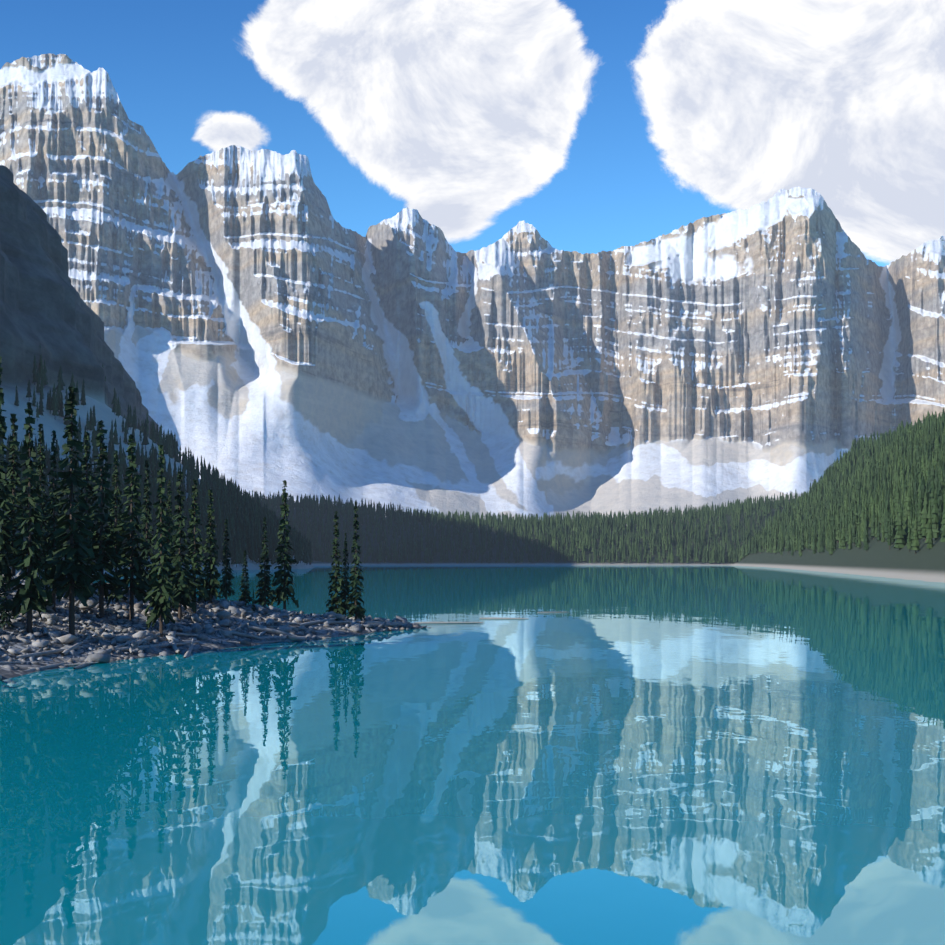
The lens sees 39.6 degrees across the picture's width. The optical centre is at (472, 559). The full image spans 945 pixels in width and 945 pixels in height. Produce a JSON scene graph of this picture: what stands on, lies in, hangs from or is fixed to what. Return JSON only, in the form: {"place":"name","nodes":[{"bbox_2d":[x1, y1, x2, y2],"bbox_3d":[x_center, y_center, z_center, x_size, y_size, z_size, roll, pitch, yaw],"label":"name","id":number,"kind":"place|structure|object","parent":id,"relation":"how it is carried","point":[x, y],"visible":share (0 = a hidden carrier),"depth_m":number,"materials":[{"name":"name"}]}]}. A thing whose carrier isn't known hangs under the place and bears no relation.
{"place":"outdoors","nodes":[
{"label":"outdoors","id":0,"kind":"place"},
{"bbox_2d":[0,345,312,567],"bbox_3d":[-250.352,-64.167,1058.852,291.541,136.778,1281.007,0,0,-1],"label":"conifer trees","id":1,"kind":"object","parent":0,"point":[244,515],"depth_m":724.30,"materials":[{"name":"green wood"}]},
{"bbox_2d":[0,165,313,569],"bbox_3d":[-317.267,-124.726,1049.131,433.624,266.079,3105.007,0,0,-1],"label":"mountain slope","id":2,"kind":"structure","parent":0,"point":[51,312],"depth_m":795.39,"materials":[{"name":"grey stone"}]},
{"bbox_2d":[0,580,401,645],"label":"shore","id":3,"kind":"structure","parent":0,"point":[57,626],"depth_m":81.79,"materials":[{"name":"grey stone"}]},
{"bbox_2d":[0,570,430,670],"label":"talus boulders","id":4,"kind":"object","parent":3,"relation":"on","point":[101,655],"visible":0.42,"depth_m":81.01,"materials":[{"name":"grey stone"}]},
{"bbox_2d":[0,612,567,679],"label":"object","id":5,"kind":"structure","parent":3,"relation":"on","point":[192,643],"depth_m":81.14,"materials":[{"name":"grey stone"}]},
{"bbox_2d":[0,565,944,944],"bbox_3d":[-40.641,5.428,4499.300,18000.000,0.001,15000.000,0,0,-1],"label":"lake water","id":6,"kind":"structure","parent":0,"point":[646,755],"depth_m":33.52,"materials":[{"name":"teal liquid"}]},
{"bbox_2d":[0,53,944,525],"bbox_3d":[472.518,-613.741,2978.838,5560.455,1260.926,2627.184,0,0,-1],"label":"ten peaks","id":7,"kind":"object","parent":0,"point":[270,323],"visible":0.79,"depth_m":3240.78,"materials":[{"name":"grey stone"}]},
{"bbox_2d":[0,450,944,680],"bbox_3d":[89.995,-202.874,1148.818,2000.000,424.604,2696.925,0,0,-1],"label":"shore","id":8,"kind":"structure","parent":0,"point":[878,558],"depth_m":582.51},
{"bbox_2d":[0,356,365,636],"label":"conifer trees","id":9,"kind":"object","parent":8,"relation":"on","point":[71,576],"depth_m":79.45,"materials":[{"name":"green plant"}]},
{"bbox_2d":[242,490,808,563],"bbox_3d":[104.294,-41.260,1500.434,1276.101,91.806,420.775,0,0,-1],"label":"conifer forest","id":10,"kind":"object","parent":8,"relation":"on","point":[579,524],"visible":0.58,"depth_m":1437.62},
{"bbox_2d":[647,420,916,563],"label":"forest","id":11,"kind":"object","parent":8,"relation":"on","point":[786,523],"visible":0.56,"depth_m":1071.93,"materials":[{"name":"green plant"}]},
{"bbox_2d":[791,408,944,556],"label":"forest","id":12,"kind":"object","parent":8,"relation":"on","point":[908,466],"visible":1,"depth_m":607.63,"materials":[{"name":"green plant"}]},
{"bbox_2d":[0,0,944,266],"label":"sky","id":13,"kind":"structure","parent":0,"point":[597,126],"materials":[{"name":"blue"}]}
]}

